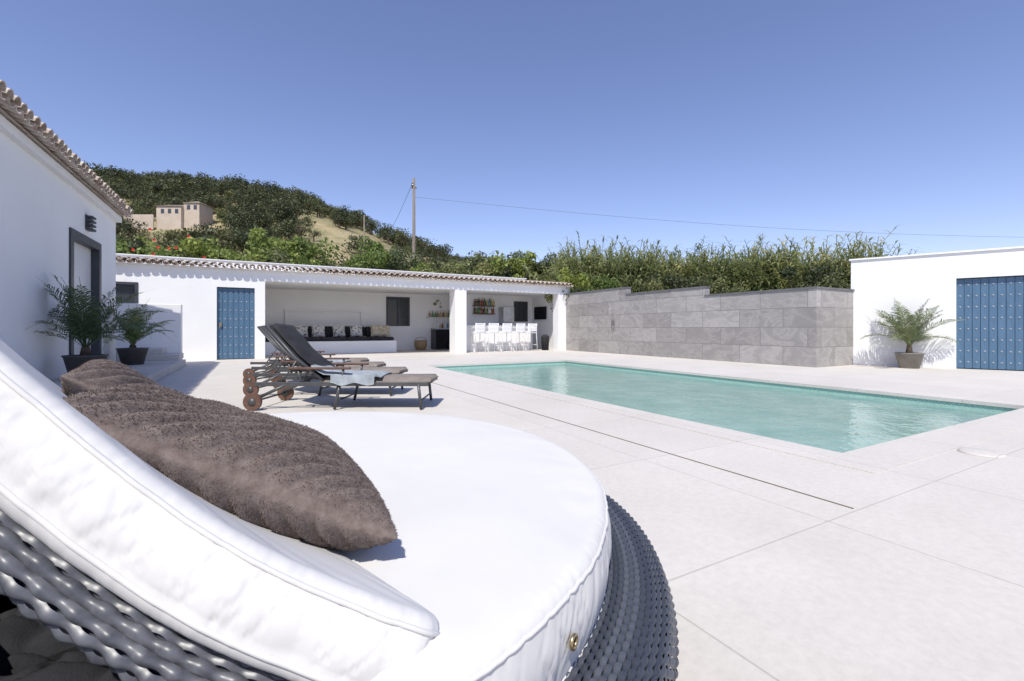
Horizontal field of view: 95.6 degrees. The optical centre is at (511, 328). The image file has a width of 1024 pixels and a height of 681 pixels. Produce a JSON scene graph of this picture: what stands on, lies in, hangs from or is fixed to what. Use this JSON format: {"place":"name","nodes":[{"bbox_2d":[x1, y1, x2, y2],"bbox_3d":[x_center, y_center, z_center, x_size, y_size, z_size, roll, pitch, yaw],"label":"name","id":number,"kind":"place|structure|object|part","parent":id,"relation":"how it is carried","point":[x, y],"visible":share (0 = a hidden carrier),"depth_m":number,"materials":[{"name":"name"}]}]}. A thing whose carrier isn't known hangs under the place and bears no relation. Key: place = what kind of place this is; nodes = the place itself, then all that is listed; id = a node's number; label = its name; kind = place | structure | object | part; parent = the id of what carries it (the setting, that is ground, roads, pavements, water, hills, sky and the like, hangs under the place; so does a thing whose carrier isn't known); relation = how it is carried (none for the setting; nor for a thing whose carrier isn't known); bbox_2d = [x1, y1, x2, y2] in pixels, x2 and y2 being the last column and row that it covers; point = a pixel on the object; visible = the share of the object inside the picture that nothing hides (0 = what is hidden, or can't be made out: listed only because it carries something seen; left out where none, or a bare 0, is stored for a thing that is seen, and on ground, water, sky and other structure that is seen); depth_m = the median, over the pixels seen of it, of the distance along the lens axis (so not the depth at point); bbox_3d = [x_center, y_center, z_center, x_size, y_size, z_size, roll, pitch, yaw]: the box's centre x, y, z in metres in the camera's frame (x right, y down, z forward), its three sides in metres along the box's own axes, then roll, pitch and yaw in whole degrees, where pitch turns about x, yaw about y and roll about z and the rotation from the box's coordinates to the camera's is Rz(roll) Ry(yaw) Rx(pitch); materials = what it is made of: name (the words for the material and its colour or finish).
{"place":"outdoors","nodes":[
{"label":"outdoors","id":0,"kind":"place"},
{"bbox_2d":[116,303,181,352],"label":"wall","id":1,"kind":"structure","parent":0,"point":[171,341],"depth_m":11.76,"materials":[{"name":"white paint"}]},
{"bbox_2d":[120,184,445,266],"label":"hill","id":2,"kind":"structure","parent":0,"point":[327,227],"depth_m":119.29,"materials":[{"name":"beige soil"}]},
{"bbox_2d":[123,214,153,229],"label":"terrace wall","id":3,"kind":"structure","parent":2,"relation":"on","point":[148,218],"depth_m":109.66,"materials":[{"name":"beige paint"}]},
{"bbox_2d":[156,203,212,228],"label":"house","id":4,"kind":"structure","parent":2,"relation":"on","point":[185,217],"depth_m":111.32,"materials":[{"name":"beige paint"}]},
{"bbox_2d":[154,205,183,206],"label":"roof","id":5,"kind":"structure","parent":4,"relation":"on","point":[169,205],"depth_m":112.30,"materials":[{"name":"ceramic"}]},
{"bbox_2d":[84,160,502,270],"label":"hillside trees","id":6,"kind":"object","parent":2,"relation":"on","point":[256,200],"visible":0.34,"depth_m":126.52,"materials":[{"name":"green plant"}]},
{"bbox_2d":[363,213,364,252],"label":"utility pole","id":7,"kind":"object","parent":2,"relation":"on","point":[364,230],"visible":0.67,"depth_m":59.96,"materials":[{"name":"brown wood"}]},
{"bbox_2d":[364,185,992,237],"bbox_3d":[9.070,-10.582,37.114,69.418,8.019,21.360,0,0,22],"label":"overhead cable","id":8,"kind":"object","parent":7,"relation":"attached to","point":[654,219],"visible":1,"depth_m":32.96,"materials":[{"name":"metal"}]},
{"bbox_2d":[411,178,416,256],"bbox_3d":[-6.761,-4.580,32.004,0.354,11.600,0.296,0,0,-29],"label":"utility pole","id":9,"kind":"object","parent":2,"relation":"on","point":[413,187],"visible":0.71,"depth_m":31.93,"materials":[{"name":"brown wood"}]},
{"bbox_2d":[116,254,525,279],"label":"parapet","id":10,"kind":"structure","parent":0,"point":[240,263],"depth_m":15.28,"materials":[{"name":"white paint"}]},
{"bbox_2d":[116,253,526,278],"bbox_3d":[-7.119,-2.156,15.840,17.630,0.028,0.260,0,0,-29],"label":"parapet cap","id":11,"kind":"object","parent":10,"relation":"on","point":[307,265],"visible":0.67,"depth_m":15.72,"materials":[{"name":"white paint"}]},
{"bbox_2d":[116,262,570,287],"bbox_3d":[-6.095,-1.781,15.668,19.250,0.038,1.100,0,0,-29],"label":"roof bed","id":12,"kind":"object","parent":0,"point":[323,274],"visible":0.33,"depth_m":14.89,"materials":[{"name":"white paint"}]},
{"bbox_2d":[116,227,571,307],"bbox_3d":[-7.985,-1.738,21.274,27.187,5.402,5.134,0,0,-29],"label":"flowering hedge","id":13,"kind":"object","parent":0,"point":[302,251],"visible":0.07,"depth_m":20.57,"materials":[{"name":"green plant"}]},
{"bbox_2d":[466,294,531,347],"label":"bar rear wall","id":14,"kind":"structure","parent":0,"point":[499,301],"depth_m":21.04,"materials":[{"name":"white paint"}]},
{"bbox_2d":[472,298,495,313],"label":"bottle shelves","id":15,"kind":"object","parent":14,"relation":"attached to","point":[484,303],"visible":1,"depth_m":20.68,"materials":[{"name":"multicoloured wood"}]},
{"bbox_2d":[514,301,527,321],"bbox_3d":[0.404,-0.805,21.770,0.750,0.950,0.050,0,0,-29],"label":"bar window","id":16,"kind":"structure","parent":14,"relation":"in","point":[520,307],"depth_m":21.74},
{"bbox_2d":[515,303,525,318],"bbox_3d":[0.382,-0.805,21.809,0.750,0.950,0.020,0,0,-29],"label":"bar window pane","id":17,"kind":"object","parent":16,"relation":"in","point":[522,310],"visible":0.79,"depth_m":21.83,"materials":[{"name":"black glass"}]},
{"bbox_2d":[499,307,513,324],"bbox_3d":[-0.242,-0.030,21.082,0.550,1.900,0.520,0,0,-29],"label":"bar fridge","id":18,"kind":"object","parent":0,"point":[506,314],"visible":0.48,"depth_m":20.90,"materials":[{"name":"silver metal"}]},
{"bbox_2d":[0,0,1023,262],"label":"sky","id":19,"kind":"structure","parent":0,"point":[871,117],"materials":[{"name":"blue"}]},
{"bbox_2d":[532,295,552,349],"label":"bar end wall","id":20,"kind":"structure","parent":0,"point":[544,326],"depth_m":21.27,"materials":[{"name":"white paint"}]},
{"bbox_2d":[534,306,545,319],"bbox_3d":[1.311,-0.720,21.354,0.068,0.580,1.000,0,0,-29],"label":"television","id":21,"kind":"object","parent":20,"relation":"attached to","point":[539,312],"depth_m":21.37,"materials":[{"name":"plastic"}]},
{"bbox_2d":[155,348,1023,680],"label":"terrace paving","id":22,"kind":"structure","parent":0,"point":[911,572],"depth_m":2.21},
{"bbox_2d":[0,80,132,379],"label":"white villa","id":23,"kind":"object","parent":22,"relation":"on","point":[54,189],"visible":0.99,"depth_m":6.75,"materials":[{"name":"paint"}]},
{"bbox_2d":[85,214,95,231],"bbox_3d":[-7.744,-1.940,8.537,0.109,0.280,0.220,0,0,-29],"label":"wall lamp","id":24,"kind":"object","parent":23,"relation":"attached to","point":[90,222],"visible":1,"depth_m":8.46,"materials":[{"name":"grey metal"}]},
{"bbox_2d":[51,359,185,387],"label":"villa step platform","id":25,"kind":"structure","parent":22,"relation":"on","point":[155,371],"depth_m":9.11,"materials":[{"name":"white concrete"}]},
{"bbox_2d":[27,275,168,372],"bbox_3d":[-6.444,-0.115,7.064,2.314,1.749,2.187,0,0,-29],"label":"potted palm","id":26,"kind":"object","parent":25,"relation":"on","point":[84,328],"visible":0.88,"depth_m":6.93,"materials":[{"name":"plant"}]},
{"bbox_2d":[101,301,175,364],"bbox_3d":[-8.038,0.053,9.968,1.714,1.412,1.953,0,0,-29],"label":"potted palm","id":27,"kind":"object","parent":25,"relation":"on","point":[132,354],"visible":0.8,"depth_m":9.74,"materials":[{"name":"plant"}]},
{"bbox_2d":[116,348,183,361],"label":"garden steps","id":28,"kind":"structure","parent":25,"relation":"on","point":[157,354],"depth_m":11.15,"materials":[{"name":"white concrete"}]},
{"bbox_2d":[116,264,264,360],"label":"front wall","id":29,"kind":"structure","parent":22,"relation":"on","point":[192,292],"depth_m":13.45,"materials":[{"name":"white paint"}]},
{"bbox_2d":[116,281,137,302],"bbox_3d":[-10.892,-0.855,12.517,1.300,0.850,0.120,0,0,-29],"label":"window frame","id":30,"kind":"object","parent":29,"relation":"attached to","point":[136,287],"visible":0.25,"depth_m":12.76,"materials":[{"name":"grey metal"}]},
{"bbox_2d":[116,284,134,302],"bbox_3d":[-10.936,-0.855,12.595,1.300,0.850,0.020,0,0,-29],"label":"window glass","id":31,"kind":"object","parent":30,"relation":"in","point":[126,290],"visible":0.21,"depth_m":12.76,"materials":[{"name":"grey glass"}]},
{"bbox_2d":[217,288,254,358],"bbox_3d":[-8.338,-0.160,14.036,0.980,2.120,0.060,0,0,-29],"label":"storage door","id":32,"kind":"structure","parent":29,"relation":"attached to","point":[233,323],"depth_m":14.00,"materials":[{"name":"blue paint"}]},
{"bbox_2d":[219,292,252,354],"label":"storage door studs","id":33,"kind":"object","parent":32,"relation":"attached to","point":[236,319],"visible":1,"depth_m":14.01,"materials":[{"name":"metal"}]},
{"bbox_2d":[243,326,368,376],"bbox_3d":[-3.830,0.429,8.801,2.080,0.979,0.820,0,0,0],"label":"sun lounger","id":34,"kind":"object","parent":22,"relation":"on","point":[250,371],"visible":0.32,"depth_m":8.49,"materials":[{"name":"wood"}]},
{"bbox_2d":[243,326,385,384],"bbox_3d":[-3.210,0.429,7.731,2.080,0.979,0.820,0,0,0],"label":"sun lounger","id":35,"kind":"object","parent":22,"relation":"on","point":[251,378],"visible":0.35,"depth_m":7.42,"materials":[{"name":"wood"}]},
{"bbox_2d":[243,324,407,395],"bbox_3d":[-2.590,0.429,6.661,2.080,0.979,0.820,0,0,0],"label":"sun lounger","id":36,"kind":"object","parent":22,"relation":"on","point":[249,387],"visible":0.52,"depth_m":6.35,"materials":[{"name":"wood"}]},
{"bbox_2d":[265,325,396,354],"bbox_3d":[-6.975,0.385,17.914,4.585,1.069,1.880,0,0,-29],"label":"built in sofa","id":37,"kind":"object","parent":22,"relation":"on","point":[331,340],"visible":0.81,"depth_m":17.72,"materials":[{"name":"white fabric"}]},
{"bbox_2d":[0,339,678,680],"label":"round daybed","id":38,"kind":"object","parent":22,"relation":"on","point":[510,554],"visible":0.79,"depth_m":0.61,"materials":[{"name":"white fabric"}]},
{"bbox_2d":[60,359,157,395],"bbox_3d":[-1.090,0.187,1.319,0.275,0.213,0.302,0,0,-39],"label":"plush pillow","id":39,"kind":"object","parent":38,"relation":"on","point":[93,374],"visible":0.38,"depth_m":1.19,"materials":[{"name":"brown fabric"}]},
{"bbox_2d":[63,382,398,551],"bbox_3d":[-0.540,0.274,0.940,0.485,0.374,0.585,0,0,-29],"label":"plush pillow","id":40,"kind":"object","parent":38,"relation":"on","point":[288,478],"visible":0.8,"depth_m":0.76,"materials":[{"name":"brown fabric"}]},
{"bbox_2d":[243,324,438,410],"bbox_3d":[-1.970,0.429,5.591,2.080,0.979,0.820,0,0,0],"label":"sun lounger","id":41,"kind":"object","parent":22,"relation":"on","point":[295,344],"visible":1,"depth_m":5.31,"materials":[{"name":"fabric"}]},
{"bbox_2d":[265,289,449,349],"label":"lounge rear wall","id":42,"kind":"structure","parent":22,"relation":"on","point":[370,305],"depth_m":19.28,"materials":[{"name":"white paint"}]},
{"bbox_2d":[285,309,362,325],"bbox_3d":[-7.508,-0.420,18.658,2.900,0.680,0.100,0,0,-29],"label":"wall niche frame","id":43,"kind":"object","parent":42,"relation":"attached to","point":[286,310],"visible":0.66,"depth_m":18.67,"materials":[{"name":"white paint"}]},
{"bbox_2d":[386,297,409,325],"bbox_3d":[-4.947,-0.750,20.153,1.030,1.260,0.050,0,0,-29],"label":"lounge window","id":44,"kind":"structure","parent":42,"relation":"in","point":[398,305],"depth_m":20.14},
{"bbox_2d":[388,298,407,322],"bbox_3d":[-4.969,-0.750,20.192,1.030,1.260,0.020,0,0,-29],"label":"lounge window pane","id":45,"kind":"object","parent":44,"relation":"in","point":[399,311],"visible":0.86,"depth_m":20.16,"materials":[{"name":"black glass"}]},
{"bbox_2d":[414,337,426,349],"bbox_3d":[-3.918,0.630,19.921,0.540,0.560,0.540,0,0,-29],"label":"wicker basket","id":46,"kind":"object","parent":22,"relation":"on","point":[420,344],"visible":0.99,"depth_m":19.73,"materials":[{"name":"brown wicker"}]},
{"bbox_2d":[427,310,449,349],"bbox_3d":[-3.189,0.042,20.758,1.090,1.757,0.610,0,0,-29],"label":"kitchen cabinet","id":47,"kind":"object","parent":22,"relation":"on","point":[440,337],"visible":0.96,"depth_m":20.57,"materials":[{"name":"metal"}]},
{"bbox_3d":[-3.154,0.460,20.450,0.410,0.820,0.018,0,0,-29],"label":"door","id":48,"kind":"part","parent":47,"relation":"part of","materials":[{"name":"black wood"}]},
{"bbox_3d":[-2.779,0.460,20.659,0.410,0.820,0.018,0,0,-29],"label":"door","id":49,"kind":"part","parent":47,"relation":"part of","materials":[{"name":"black wood"}]},
{"bbox_2d":[450,289,465,352],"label":"pillar","id":50,"kind":"structure","parent":22,"relation":"on","point":[457,320],"depth_m":17.50,"materials":[{"name":"white paint"}]},
{"bbox_2d":[265,272,569,293],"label":"front beam","id":51,"kind":"structure","parent":50,"relation":"on","point":[338,280],"depth_m":16.42,"materials":[{"name":"white paint"}]},
{"bbox_2d":[470,323,485,352],"bbox_3d":[-1.347,0.350,18.294,0.470,1.143,0.491,0,0,-32],"label":"bar stool","id":52,"kind":"object","parent":22,"relation":"on","point":[480,329],"visible":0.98,"depth_m":18.14,"materials":[{"name":"white paint"}]},
{"bbox_2d":[484,323,498,351],"bbox_3d":[-0.810,0.350,18.561,0.471,1.143,0.490,0,0,-25],"label":"bar stool","id":53,"kind":"object","parent":22,"relation":"on","point":[493,328],"visible":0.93,"depth_m":18.40,"materials":[{"name":"white paint"}]},
{"bbox_2d":[466,325,533,351],"bbox_3d":[-0.682,0.390,19.409,3.350,1.060,0.650,0,0,-29],"label":"bar counter","id":54,"kind":"object","parent":22,"relation":"on","point":[480,338],"visible":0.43,"depth_m":19.15,"materials":[{"name":"white paint"}]},
{"bbox_2d":[497,323,512,351],"bbox_3d":[-0.297,0.350,18.874,0.481,1.143,0.500,0,0,-29],"label":"bar stool","id":55,"kind":"object","parent":22,"relation":"on","point":[506,328],"visible":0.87,"depth_m":18.72,"materials":[{"name":"white paint"}]},
{"bbox_2d":[510,323,525,350],"bbox_3d":[0.242,0.350,19.140,0.470,1.143,0.491,0,0,-34],"label":"bar stool","id":56,"kind":"object","parent":22,"relation":"on","point":[519,329],"visible":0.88,"depth_m":18.99,"materials":[{"name":"white paint"}]},
{"bbox_2d":[522,323,537,350],"bbox_3d":[0.757,0.350,19.448,0.484,1.143,0.504,0,0,-29],"label":"bar stool","id":57,"kind":"object","parent":22,"relation":"on","point":[532,329],"visible":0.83,"depth_m":19.30,"materials":[{"name":"white paint"}]},
{"bbox_2d":[541,334,548,349],"bbox_3d":[1.429,0.580,19.988,0.350,0.680,0.350,0,0,-29],"label":"waste bin","id":58,"kind":"object","parent":22,"relation":"on","point":[545,341],"visible":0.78,"depth_m":19.85,"materials":[{"name":"black metal"}]},
{"bbox_2d":[553,294,565,349],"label":"pillar","id":59,"kind":"structure","parent":22,"relation":"on","point":[559,321],"depth_m":19.77,"materials":[{"name":"white paint"}]},
{"bbox_2d":[566,288,630,353],"bbox_3d":[3.308,-0.270,18.317,0.250,2.380,3.630,0,0,-29],"label":"tall section","id":60,"kind":"object","parent":22,"relation":"on","point":[590,316],"visible":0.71,"depth_m":18.04,"materials":[{"name":"grey stone"}]},
{"bbox_2d":[432,382,853,508],"bbox_3d":[-0.788,0.928,6.903,0.010,0.023,10.380,0,0,-29],"label":"expansion joint","id":61,"kind":"object","parent":22,"relation":"on","point":[680,456],"visible":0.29,"depth_m":3.21,"materials":[{"name":"grey concrete"}]},
{"bbox_2d":[626,288,709,359],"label":"stone wall","id":62,"kind":"structure","parent":22,"relation":"on","point":[666,324],"depth_m":14.99,"materials":[{"name":"grey stone"}]},
{"bbox_2d":[544,260,849,311],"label":"wild shrubs","id":63,"kind":"object","parent":22,"relation":"on","point":[819,277],"visible":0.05,"depth_m":18.68,"materials":[{"name":"green plant"}]},
{"bbox_2d":[410,359,1023,473],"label":"swimming pool","id":64,"kind":"structure","parent":22,"relation":"in","point":[871,430],"depth_m":5.92,"materials":[{"name":"liquid"}]},
{"bbox_2d":[523,226,922,293],"bbox_3d":[9.949,-1.883,21.538,20.037,5.606,7.475,0,0,15],"label":"giant cane","id":65,"kind":"object","parent":22,"relation":"on","point":[753,271],"visible":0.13,"depth_m":20.29,"materials":[{"name":"green plant"}]},
{"bbox_2d":[704,288,821,366],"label":"stone wall","id":66,"kind":"structure","parent":22,"relation":"on","point":[779,327],"depth_m":12.11,"materials":[{"name":"grey stone"}]},
{"bbox_2d":[566,286,854,295],"bbox_3d":[5.604,-1.233,15.875,1.925,0.544,10.095,0,0,-29],"label":"wall coping","id":67,"kind":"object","parent":66,"relation":"on","point":[818,287],"depth_m":13.12,"materials":[{"name":"stone"}]},
{"bbox_2d":[822,289,852,366],"bbox_3d":[8.114,-0.020,11.667,1.650,1.880,0.250,0,0,-29],"label":"return section","id":68,"kind":"object","parent":22,"relation":"on","point":[837,327],"visible":0.57,"depth_m":11.49,"materials":[{"name":"grey stone"}]},
{"bbox_2d":[861,299,963,368],"bbox_3d":[9.317,0.022,11.011,2.054,1.796,2.084,0,0,13],"label":"potted palm","id":69,"kind":"object","parent":22,"relation":"on","point":[909,358],"visible":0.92,"depth_m":10.71,"materials":[{"name":"plant"}]},
{"bbox_2d":[849,246,1023,369],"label":"white outbuilding","id":70,"kind":"structure","parent":22,"relation":"on","point":[979,293],"depth_m":10.75,"materials":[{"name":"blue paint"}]},
{"bbox_2d":[956,276,1023,369],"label":"blue door","id":71,"kind":"structure","parent":70,"relation":"in","point":[997,289],"depth_m":10.38,"materials":[{"name":"paint"}]},
{"bbox_2d":[957,448,1005,457],"bbox_3d":[3.466,0.913,3.432,0.256,0.012,0.256,0,0,-29],"label":"skimmer lid","id":72,"kind":"object","parent":22,"relation":"on","point":[982,452],"visible":1,"depth_m":3.40,"materials":[{"name":"white plastic"}]},
{"bbox_3d":[-12.869,-0.305,15.891,7.040,2.450,0.300,0,0,-29],"label":"rear wall","id":73,"kind":"object","parent":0,"visible":0},
{"bbox_2d":[265,282,546,296],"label":"roof slab","id":74,"kind":"structure","parent":73,"relation":"on","point":[318,287],"depth_m":18.09,"materials":[{"name":"white paint"}]},
{"bbox_2d":[116,256,573,286],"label":"eave tiles","id":75,"kind":"object","parent":74,"relation":"on","point":[139,260],"visible":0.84,"depth_m":15.46,"materials":[{"name":"ceramic"}]}
]}

